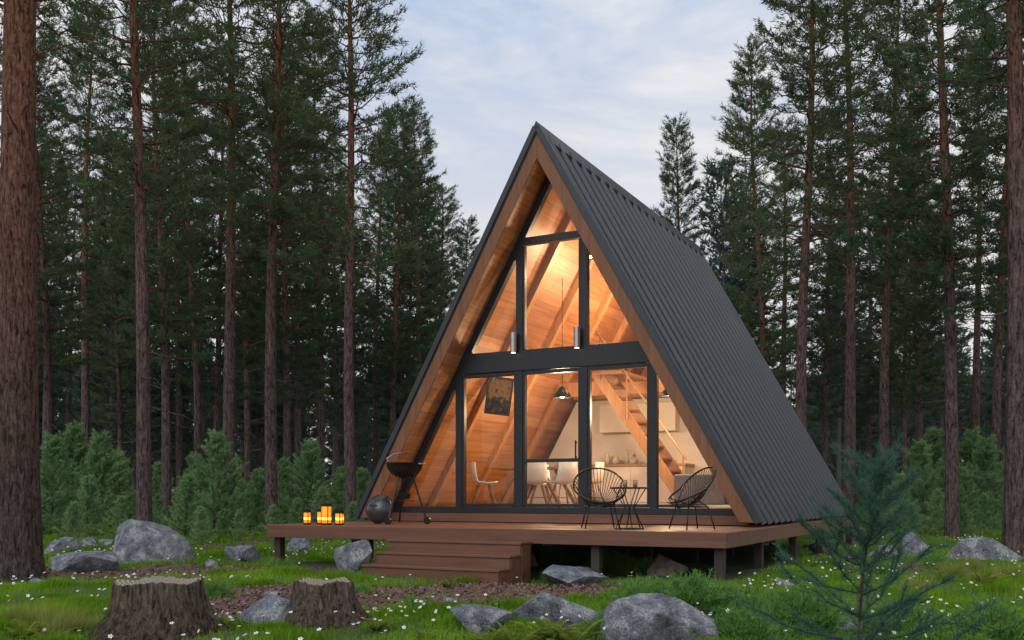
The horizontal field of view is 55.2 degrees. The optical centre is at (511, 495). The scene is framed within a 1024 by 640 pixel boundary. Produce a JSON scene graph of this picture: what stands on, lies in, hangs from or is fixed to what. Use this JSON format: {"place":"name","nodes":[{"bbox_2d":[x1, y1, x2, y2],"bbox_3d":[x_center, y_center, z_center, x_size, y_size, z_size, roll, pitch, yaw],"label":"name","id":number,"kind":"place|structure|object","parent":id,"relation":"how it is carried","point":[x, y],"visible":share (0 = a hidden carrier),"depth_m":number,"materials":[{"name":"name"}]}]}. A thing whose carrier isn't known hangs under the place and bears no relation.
{"place":"outdoors","nodes":[
{"label":"outdoors","id":0,"kind":"place"},
{"bbox_2d":[0,557,1023,639],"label":"grass","id":1,"kind":"structure","parent":0,"point":[448,619],"depth_m":10.56,"materials":[{"name":"plant"}]},
{"bbox_2d":[0,498,1023,639],"bbox_3d":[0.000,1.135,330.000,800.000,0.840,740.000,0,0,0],"label":"ground","id":2,"kind":"structure","parent":0,"point":[741,560],"depth_m":13.39,"materials":[{"name":"plant"}]},
{"bbox_2d":[0,103,80,372],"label":"pine tree","id":3,"kind":"object","parent":2,"relation":"on","point":[38,267],"visible":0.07,"depth_m":50.40,"materials":[{"name":"green plant"}]},
{"bbox_2d":[0,0,85,93],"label":"pine tree","id":4,"kind":"object","parent":2,"relation":"on","point":[42,44],"visible":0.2,"depth_m":22.80,"materials":[{"name":"green plant"}]},
{"bbox_2d":[0,0,110,514],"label":"pine tree","id":5,"kind":"object","parent":2,"relation":"on","point":[76,332],"visible":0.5,"depth_m":35.93,"materials":[{"name":"green plant"}]},
{"bbox_2d":[0,0,120,583],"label":"pine tree","id":6,"kind":"object","parent":2,"relation":"on","point":[21,547],"visible":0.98,"depth_m":13.22,"materials":[{"name":"brown plant"}]},
{"bbox_2d":[40,431,85,526],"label":"young pine shrub","id":7,"kind":"object","parent":2,"relation":"on","point":[54,455],"visible":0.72,"depth_m":32.88,"materials":[{"name":"green plant"}]},
{"bbox_2d":[54,501,86,534],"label":"young pine shrub","id":8,"kind":"object","parent":2,"relation":"on","point":[72,511],"visible":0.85,"depth_m":25.57,"materials":[{"name":"green plant"}]},
{"bbox_2d":[37,159,109,493],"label":"pine tree","id":9,"kind":"object","parent":2,"relation":"on","point":[69,411],"visible":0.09,"depth_m":59.89,"materials":[{"name":"green plant"}]},
{"bbox_2d":[53,418,97,516],"bbox_3d":[-17.890,-1.004,39.586,2.962,4.277,2.981,0,0,25],"label":"young pine shrub","id":10,"kind":"object","parent":2,"relation":"on","point":[76,448],"visible":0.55,"depth_m":39.23,"materials":[{"name":"green plant"}]},
{"bbox_2d":[50,551,120,571],"bbox_3d":[-6.540,1.070,15.017,1.010,0.433,0.808,0,0,-6],"label":"rock","id":11,"kind":"object","parent":2,"relation":"on","point":[95,561],"visible":0.79,"depth_m":14.81,"materials":[{"name":"stone"}]},
{"bbox_2d":[65,474,110,527],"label":"young pine shrub","id":12,"kind":"object","parent":2,"relation":"on","point":[88,485],"visible":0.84,"depth_m":28.79,"materials":[{"name":"green plant"}]},
{"bbox_2d":[36,0,147,475],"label":"pine tree","id":13,"kind":"object","parent":2,"relation":"on","point":[85,349],"visible":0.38,"depth_m":43.70,"materials":[{"name":"green plant"}]},
{"bbox_2d":[55,198,129,505],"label":"pine tree","id":14,"kind":"object","parent":2,"relation":"on","point":[78,408],"visible":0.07,"depth_m":57.46,"materials":[{"name":"green plant"}]},
{"bbox_2d":[64,429,135,525],"bbox_3d":[-13.755,-0.519,33.054,2.497,3.584,2.482,0,0,8],"label":"young pine shrub","id":15,"kind":"object","parent":2,"relation":"on","point":[98,465],"visible":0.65,"depth_m":32.66,"materials":[{"name":"green plant"}]},
{"bbox_2d":[65,129,161,486],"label":"pine tree","id":16,"kind":"object","parent":2,"relation":"on","point":[119,375],"visible":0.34,"depth_m":46.59,"materials":[{"name":"green plant"}]},
{"bbox_2d":[99,495,134,538],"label":"young pine shrub","id":17,"kind":"object","parent":2,"relation":"on","point":[119,513],"visible":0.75,"depth_m":25.52,"materials":[{"name":"green plant"}]},
{"bbox_2d":[88,449,155,520],"bbox_3d":[-14.486,-0.335,36.337,2.082,3.006,2.095,0,0,34],"label":"young pine shrub","id":18,"kind":"object","parent":2,"relation":"on","point":[126,477],"visible":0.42,"depth_m":36.34,"materials":[{"name":"green plant"}]},
{"bbox_2d":[36,0,256,521],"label":"pine tree","id":19,"kind":"object","parent":2,"relation":"on","point":[134,21],"visible":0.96,"depth_m":23.85,"materials":[{"name":"green plant"}]},
{"bbox_2d":[113,519,195,563],"bbox_3d":[-6.121,0.917,16.885,1.399,1.049,1.119,0,0,-13],"label":"rock","id":20,"kind":"object","parent":2,"relation":"on","point":[136,541],"visible":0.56,"depth_m":16.56,"materials":[{"name":"stone"}]},
{"bbox_2d":[85,0,224,522],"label":"pine tree","id":21,"kind":"object","parent":2,"relation":"on","point":[162,251],"visible":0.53,"depth_m":32.79,"materials":[{"name":"green plant"}]},
{"bbox_2d":[83,575,231,639],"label":"tree stump","id":22,"kind":"object","parent":2,"relation":"on","point":[152,607],"visible":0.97,"depth_m":7.58,"materials":[{"name":"wood"}]},
{"bbox_2d":[128,88,215,507],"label":"pine tree","id":23,"kind":"object","parent":2,"relation":"on","point":[179,442],"visible":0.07,"depth_m":49.83,"materials":[{"name":"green plant"}]},
{"bbox_2d":[157,471,208,535],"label":"young pine shrub","id":24,"kind":"object","parent":2,"relation":"on","point":[185,498],"visible":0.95,"depth_m":26.51,"materials":[{"name":"green plant"}]},
{"bbox_2d":[110,1,260,492],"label":"pine tree","id":25,"kind":"object","parent":2,"relation":"on","point":[197,389],"visible":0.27,"depth_m":37.46,"materials":[{"name":"green plant"}]},
{"bbox_2d":[183,506,217,543],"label":"young pine shrub","id":26,"kind":"object","parent":2,"relation":"on","point":[201,516],"visible":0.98,"depth_m":23.84,"materials":[{"name":"green plant"}]},
{"bbox_2d":[170,427,252,530],"bbox_3d":[-8.779,-0.407,28.825,2.563,3.288,2.359,0,0,-11],"label":"young pine shrub","id":27,"kind":"object","parent":2,"relation":"on","point":[219,453],"visible":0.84,"depth_m":28.74,"materials":[{"name":"green plant"}]},
{"bbox_2d":[160,45,268,515],"bbox_3d":[-11.847,-8.589,39.988,4.892,20.005,4.575,0,0,18],"label":"pine tree","id":28,"kind":"object","parent":2,"relation":"on","point":[218,379],"visible":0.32,"depth_m":39.74,"materials":[{"name":"green plant"}]},
{"bbox_2d":[143,0,320,529],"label":"pine tree","id":29,"kind":"object","parent":2,"relation":"on","point":[228,412],"visible":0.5,"depth_m":29.90,"materials":[{"name":"green plant"}]},
{"bbox_2d":[191,76,289,508],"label":"pine tree","id":30,"kind":"object","parent":2,"relation":"on","point":[247,440],"visible":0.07,"depth_m":47.83,"materials":[{"name":"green plant"}]},
{"bbox_2d":[224,545,260,561],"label":"rock","id":31,"kind":"object","parent":2,"relation":"on","point":[245,552],"visible":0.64,"depth_m":17.43,"materials":[{"name":"stone"}]},
{"bbox_2d":[212,189,294,508],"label":"pine tree","id":32,"kind":"object","parent":2,"relation":"on","point":[257,413],"visible":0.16,"depth_m":55.83,"materials":[{"name":"green plant"}]},
{"bbox_2d":[234,467,286,531],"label":"young pine shrub","id":33,"kind":"object","parent":2,"relation":"on","point":[257,476],"visible":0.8,"depth_m":28.75,"materials":[{"name":"green plant"}]},
{"bbox_2d":[236,595,290,624],"bbox_3d":[-2.182,1.072,8.669,0.638,0.393,0.429,0,0,41],"label":"rock","id":34,"kind":"object","parent":2,"relation":"on","point":[274,607],"visible":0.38,"depth_m":8.52,"materials":[{"name":"stone"}]},
{"bbox_2d":[197,0,361,530],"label":"pine tree","id":35,"kind":"object","parent":2,"relation":"on","point":[239,216],"visible":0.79,"depth_m":27.88,"materials":[{"name":"green plant"}]},
{"bbox_2d":[259,456,302,520],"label":"young pine shrub","id":36,"kind":"object","parent":2,"relation":"on","point":[284,486],"visible":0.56,"depth_m":34.41,"materials":[{"name":"green plant"}]},
{"bbox_2d":[235,29,343,520],"bbox_3d":[-8.458,-8.154,36.786,4.378,19.144,4.681,0,0,-9],"label":"pine tree","id":37,"kind":"object","parent":2,"relation":"on","point":[284,358],"visible":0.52,"depth_m":36.63,"materials":[{"name":"green plant"}]},
{"bbox_2d":[245,50,355,517],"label":"pine tree","id":38,"kind":"object","parent":2,"relation":"on","point":[314,334],"visible":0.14,"depth_m":42.89,"materials":[{"name":"green plant"}]},
{"bbox_2d":[278,436,338,522],"bbox_3d":[-6.615,-0.353,31.343,2.256,3.237,2.242,0,0,34],"label":"young pine shrub","id":39,"kind":"object","parent":2,"relation":"on","point":[309,466],"visible":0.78,"depth_m":31.30,"materials":[{"name":"green plant"}]},
{"bbox_2d":[262,17,370,492],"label":"pine tree","id":40,"kind":"object","parent":2,"relation":"on","point":[321,412],"visible":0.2,"depth_m":43.67,"materials":[{"name":"green plant"}]},
{"bbox_2d":[284,577,372,630],"bbox_3d":[-1.662,1.005,8.713,1.105,0.548,1.063,0,0,-22],"label":"tree stump","id":41,"kind":"object","parent":2,"relation":"on","point":[316,603],"visible":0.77,"depth_m":8.44,"materials":[{"name":"wood"}]},
{"bbox_2d":[294,145,378,503],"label":"pine tree","id":42,"kind":"object","parent":2,"relation":"on","point":[338,369],"visible":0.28,"depth_m":49.78,"materials":[{"name":"green plant"}]},
{"bbox_2d":[325,465,362,521],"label":"young pine shrub","id":43,"kind":"object","parent":2,"relation":"on","point":[339,496],"visible":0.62,"depth_m":31.32,"materials":[{"name":"green plant"}]},
{"bbox_2d":[255,0,438,521],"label":"pine tree","id":44,"kind":"object","parent":2,"relation":"on","point":[351,86],"visible":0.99,"depth_m":26.97,"materials":[{"name":"green plant"}]},
{"bbox_2d":[334,540,371,571],"bbox_3d":[-2.269,0.969,14.158,0.389,0.685,0.642,0,0,-44],"label":"rock","id":45,"kind":"object","parent":2,"relation":"on","point":[353,556],"visible":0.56,"depth_m":14.00,"materials":[{"name":"stone"}]},
{"bbox_2d":[340,141,424,472],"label":"pine tree","id":46,"kind":"object","parent":2,"relation":"on","point":[375,431],"visible":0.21,"depth_m":57.77,"materials":[{"name":"green plant"}]},
{"bbox_2d":[353,105,441,448],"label":"pine tree","id":47,"kind":"object","parent":2,"relation":"on","point":[392,335],"visible":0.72,"depth_m":45.87,"materials":[{"name":"green plant"}]},
{"bbox_2d":[366,155,444,427],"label":"pine tree","id":48,"kind":"object","parent":2,"relation":"on","point":[409,286],"visible":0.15,"depth_m":53.51,"materials":[{"name":"green plant"}]},
{"bbox_2d":[368,95,465,374],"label":"pine tree","id":49,"kind":"object","parent":2,"relation":"on","point":[443,267],"visible":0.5,"depth_m":49.96,"materials":[{"name":"green plant"}]},
{"bbox_2d":[412,181,469,385],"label":"pine tree","id":50,"kind":"object","parent":2,"relation":"on","point":[449,210],"visible":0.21,"depth_m":59.03,"materials":[{"name":"green plant"}]},
{"bbox_2d":[444,213,480,313],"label":"pine tree","id":51,"kind":"object","parent":2,"relation":"on","point":[464,242],"visible":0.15,"depth_m":65.43,"materials":[{"name":"green plant"}]},
{"bbox_2d":[449,604,515,632],"bbox_3d":[-0.258,1.044,8.138,0.470,0.312,0.478,0,0,30],"label":"rock","id":52,"kind":"object","parent":2,"relation":"on","point":[470,616],"visible":0.74,"depth_m":7.96,"materials":[{"name":"stone"}]},
{"bbox_2d":[6,539,987,617],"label":"fallen leaves","id":53,"kind":"object","parent":2,"relation":"on","point":[382,589],"visible":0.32,"depth_m":11.80,"materials":[{"name":"brown plant"}]},
{"bbox_2d":[0,138,1007,510],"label":"distant forest","id":54,"kind":"object","parent":2,"relation":"on","point":[364,434],"visible":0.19,"depth_m":56.48,"materials":[{"name":"plant"}]},
{"bbox_2d":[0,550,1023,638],"bbox_3d":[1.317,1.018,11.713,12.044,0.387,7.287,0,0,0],"label":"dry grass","id":55,"kind":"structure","parent":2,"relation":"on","point":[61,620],"depth_m":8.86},
{"bbox_2d":[0,536,1023,639],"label":"wildflowers","id":56,"kind":"object","parent":2,"relation":"on","point":[110,636],"visible":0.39,"depth_m":9.45,"materials":[{"name":"white plant"}]},
{"bbox_2d":[42,499,1001,549],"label":"undergrowth","id":57,"kind":"object","parent":2,"relation":"on","point":[47,528],"visible":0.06,"depth_m":27.22,"materials":[{"name":"green plant"}]},
{"bbox_2d":[481,621,569,639],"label":"fern","id":58,"kind":"object","parent":2,"relation":"on","point":[512,635],"visible":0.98,"depth_m":7.22,"materials":[{"name":"green plant"}]},
{"bbox_2d":[43,524,1023,573],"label":"grass","id":59,"kind":"structure","parent":2,"relation":"on","point":[310,555],"depth_m":19.15,"materials":[{"name":"plant"}]},
{"bbox_2d":[513,592,600,628],"bbox_3d":[0.408,1.013,8.352,0.716,0.419,0.550,0,0,24],"label":"rock","id":60,"kind":"object","parent":2,"relation":"on","point":[541,604],"visible":0.65,"depth_m":8.15,"materials":[{"name":"stone"}]},
{"bbox_2d":[267,516,859,583],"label":"wooden deck","id":61,"kind":"structure","parent":2,"relation":"on","point":[490,552],"depth_m":13.71,"materials":[{"name":"brown wood"}]},
{"bbox_2d":[366,494,392,523],"bbox_3d":[-2.230,0.180,16.060,0.500,0.500,0.259,0,-18,25],"label":"grill lid","id":62,"kind":"object","parent":61,"relation":"on","point":[378,508],"visible":0.94,"depth_m":16.01,"materials":[{"name":"grey metal"}]},
{"bbox_2d":[384,451,430,524],"bbox_3d":[-1.757,-0.145,16.024,0.803,1.210,0.712,0,0,28],"label":"kettle grill","id":63,"kind":"object","parent":61,"relation":"on","point":[403,470],"visible":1,"depth_m":15.90,"materials":[{"name":"black metal"}]},
{"bbox_2d":[573,468,626,528],"bbox_3d":[1.249,0.023,13.856,0.767,0.870,0.640,0,0,-4],"label":"acapulco chair","id":64,"kind":"object","parent":61,"relation":"on","point":[596,502],"visible":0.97,"depth_m":13.95,"materials":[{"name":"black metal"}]},
{"bbox_2d":[354,121,848,525],"bbox_3d":[2.475,-2.830,19.937,7.325,6.560,9.015,0,0,28],"label":"frame cabin","id":65,"kind":"object","parent":61,"relation":"on","point":[650,314],"visible":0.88,"depth_m":17.36,"materials":[{"name":"metal"}]},
{"bbox_2d":[527,462,547,503],"bbox_3d":[0.424,-0.193,17.338,0.471,0.857,0.475,0,0,-1],"label":"dining chair","id":66,"kind":"object","parent":65,"relation":"on","point":[537,473],"visible":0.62,"depth_m":17.15,"materials":[{"name":"white plastic"}]},
{"bbox_2d":[548,462,577,503],"bbox_3d":[0.896,-0.193,17.152,0.471,0.857,0.475,0,0,-24],"label":"dining chair","id":67,"kind":"object","parent":65,"relation":"on","point":[567,472],"visible":0.81,"depth_m":16.98,"materials":[{"name":"white plastic"}]},
{"bbox_2d":[393,177,734,515],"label":"window frames","id":68,"kind":"structure","parent":65,"relation":"in","point":[588,358],"depth_m":16.58,"materials":[{"name":"metal"}]},
{"bbox_2d":[674,474,728,504],"bbox_3d":[3.680,-0.235,17.567,0.930,0.770,2.160,0,0,28],"label":"sofa","id":69,"kind":"object","parent":65,"relation":"on","point":[714,495],"visible":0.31,"depth_m":16.61,"materials":[{"name":"grey fabric"}]},
{"bbox_2d":[667,466,716,529],"bbox_3d":[2.463,0.023,13.506,0.640,0.870,0.767,0,0,-19],"label":"acapulco chair","id":70,"kind":"object","parent":61,"relation":"on","point":[698,498],"visible":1,"depth_m":13.50,"materials":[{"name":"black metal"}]},
{"bbox_2d":[542,565,609,585],"bbox_3d":[0.837,1.106,13.064,0.858,0.377,0.686,0,0,-20],"label":"rock","id":71,"kind":"object","parent":2,"relation":"on","point":[560,574],"visible":0.72,"depth_m":12.91,"materials":[{"name":"stone"}]},
{"bbox_2d":[545,618,610,639],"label":"fern","id":72,"kind":"object","parent":2,"relation":"on","point":[564,635],"visible":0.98,"depth_m":7.10,"materials":[{"name":"green plant"}]},
{"bbox_2d":[597,574,667,603],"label":"juniper shrub","id":73,"kind":"object","parent":2,"relation":"on","point":[631,587],"visible":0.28,"depth_m":9.69,"materials":[{"name":"green plant"}]},
{"bbox_2d":[598,593,718,639],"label":"rock","id":74,"kind":"object","parent":2,"relation":"on","point":[650,616],"visible":0.91,"depth_m":7.22,"materials":[{"name":"stone"}]},
{"bbox_2d":[647,553,687,575],"bbox_3d":[2.146,1.028,13.726,0.499,0.432,0.438,0,0,-33],"label":"rock","id":75,"kind":"object","parent":2,"relation":"on","point":[661,565],"visible":0.67,"depth_m":13.58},
{"bbox_2d":[651,112,728,294],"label":"pine tree","id":76,"kind":"object","parent":2,"relation":"on","point":[685,164],"visible":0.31,"depth_m":45.68,"materials":[{"name":"green plant"}]},
{"bbox_2d":[641,567,740,618],"bbox_3d":[1.687,0.962,9.312,1.338,0.586,1.294,0,0,-31],"label":"juniper shrub","id":77,"kind":"object","parent":2,"relation":"on","point":[690,592],"visible":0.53,"depth_m":9.18,"materials":[{"name":"green plant"}]},
{"bbox_2d":[698,580,758,608],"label":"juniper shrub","id":78,"kind":"object","parent":2,"relation":"on","point":[741,589],"visible":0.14,"depth_m":9.24,"materials":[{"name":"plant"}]},
{"bbox_2d":[715,588,778,616],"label":"juniper shrub","id":79,"kind":"object","parent":2,"relation":"on","point":[754,599],"visible":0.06,"depth_m":8.89,"materials":[{"name":"green plant"}]},
{"bbox_2d":[708,605,802,639],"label":"juniper shrub","id":80,"kind":"object","parent":2,"relation":"on","point":[742,627],"visible":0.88,"depth_m":7.57,"materials":[{"name":"green plant"}]},
{"bbox_2d":[707,33,818,393],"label":"pine tree","id":81,"kind":"object","parent":2,"relation":"on","point":[764,345],"visible":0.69,"depth_m":41.87,"materials":[{"name":"green plant"}]},
{"bbox_2d":[747,113,830,397],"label":"pine tree","id":82,"kind":"object","parent":2,"relation":"on","point":[791,145],"visible":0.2,"depth_m":51.99,"materials":[{"name":"green plant"}]},
{"bbox_2d":[728,581,861,639],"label":"juniper shrub","id":83,"kind":"object","parent":2,"relation":"on","point":[807,606],"visible":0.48,"depth_m":8.01,"materials":[{"name":"green plant"}]},
{"bbox_2d":[711,0,916,535],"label":"pine tree","id":84,"kind":"object","parent":2,"relation":"on","point":[811,132],"visible":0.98,"depth_m":26.95,"materials":[{"name":"green plant"}]},
{"bbox_2d":[777,104,880,466],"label":"pine tree","id":85,"kind":"object","parent":2,"relation":"on","point":[825,354],"visible":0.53,"depth_m":45.60,"materials":[{"name":"green plant"}]},
{"bbox_2d":[768,0,930,510],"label":"pine tree","id":86,"kind":"object","parent":2,"relation":"on","point":[850,398],"visible":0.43,"depth_m":32.89,"materials":[{"name":"green plant"}]},
{"bbox_2d":[726,428,998,639],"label":"pine sapling","id":87,"kind":"object","parent":2,"relation":"on","point":[870,494],"visible":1,"depth_m":5.87,"materials":[{"name":"green plant"}]},
{"bbox_2d":[835,170,911,485],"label":"pine tree","id":88,"kind":"object","parent":2,"relation":"on","point":[868,409],"visible":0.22,"depth_m":54.87,"materials":[{"name":"green plant"}]},
{"bbox_2d":[812,0,968,518],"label":"pine tree","id":89,"kind":"object","parent":2,"relation":"on","point":[883,414],"visible":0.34,"depth_m":35.84,"materials":[{"name":"green plant"}]},
{"bbox_2d":[856,127,944,512],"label":"pine tree","id":90,"kind":"object","parent":2,"relation":"on","point":[905,357],"visible":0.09,"depth_m":49.82,"materials":[{"name":"green plant"}]},
{"bbox_2d":[843,602,964,639],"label":"juniper shrub","id":91,"kind":"object","parent":2,"relation":"on","point":[913,617],"visible":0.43,"depth_m":7.57,"materials":[{"name":"green plant"}]},
{"bbox_2d":[856,62,976,518],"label":"pine tree","id":92,"kind":"object","parent":2,"relation":"on","point":[914,347],"visible":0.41,"depth_m":40.80,"materials":[{"name":"green plant"}]},
{"bbox_2d":[891,438,944,528],"bbox_3d":[13.837,-0.346,32.917,2.359,3.288,2.563,0,0,16],"label":"young pine shrub","id":93,"kind":"object","parent":2,"relation":"on","point":[921,459],"visible":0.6,"depth_m":32.87,"materials":[{"name":"green plant"}]},
{"bbox_2d":[918,488,944,532],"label":"young pine shrub","id":94,"kind":"object","parent":2,"relation":"on","point":[937,501],"visible":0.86,"depth_m":28.71,"materials":[{"name":"green plant"}]},
{"bbox_2d":[847,0,1023,537],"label":"pine tree","id":95,"kind":"object","parent":2,"relation":"on","point":[945,222],"visible":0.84,"depth_m":24.87,"materials":[{"name":"green plant"}]},
{"bbox_2d":[892,426,978,515],"bbox_3d":[17.005,-0.812,39.414,2.607,4.132,3.665,0,0,-16],"label":"young pine shrub","id":96,"kind":"object","parent":2,"relation":"on","point":[938,449],"visible":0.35,"depth_m":39.22,"materials":[{"name":"green plant"}]},
{"bbox_2d":[877,0,1023,555],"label":"pine tree","id":97,"kind":"object","parent":2,"relation":"on","point":[1013,522],"visible":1,"depth_m":17.84,"materials":[{"name":"green plant"}]},
{"bbox_2d":[931,465,994,526],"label":"young pine shrub","id":98,"kind":"object","parent":2,"relation":"on","point":[965,481],"visible":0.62,"depth_m":31.32,"materials":[{"name":"green plant"}]},
{"bbox_2d":[928,24,1007,484],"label":"pine tree","id":99,"kind":"object","parent":2,"relation":"on","point":[975,415],"visible":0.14,"depth_m":45.84,"materials":[{"name":"green plant"}]},
{"bbox_2d":[958,425,986,519],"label":"young pine shrub","id":100,"kind":"object","parent":2,"relation":"on","point":[971,438],"visible":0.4,"depth_m":39.23,"materials":[{"name":"green plant"}]},
{"bbox_2d":[923,0,1023,516],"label":"pine tree","id":101,"kind":"object","parent":2,"relation":"on","point":[997,372],"visible":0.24,"depth_m":34.72,"materials":[{"name":"green plant"}]},
{"bbox_2d":[936,594,1023,639],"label":"juniper shrub","id":102,"kind":"object","parent":2,"relation":"on","point":[1003,623],"visible":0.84,"depth_m":7.58,"materials":[{"name":"green plant"}]},
{"bbox_2d":[959,433,1004,521],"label":"young pine shrub","id":103,"kind":"object","parent":2,"relation":"on","point":[985,456],"visible":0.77,"depth_m":32.68,"materials":[{"name":"green plant"}]},
{"bbox_2d":[946,537,1023,561],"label":"rock","id":104,"kind":"object","parent":2,"relation":"on","point":[983,547],"visible":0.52,"depth_m":16.45,"materials":[{"name":"stone"}]},
{"bbox_2d":[970,493,1001,531],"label":"young pine shrub","id":105,"kind":"object","parent":2,"relation":"on","point":[983,501],"visible":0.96,"depth_m":27.61,"materials":[{"name":"green plant"}]},
{"bbox_2d":[982,2,1023,335],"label":"pine tree","id":106,"kind":"object","parent":2,"relation":"on","point":[1000,209],"visible":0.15,"depth_m":24.57,"materials":[{"name":"green plant"}]},
{"bbox_2d":[0,0,1023,497],"label":"sky","id":107,"kind":"structure","parent":0,"point":[602,76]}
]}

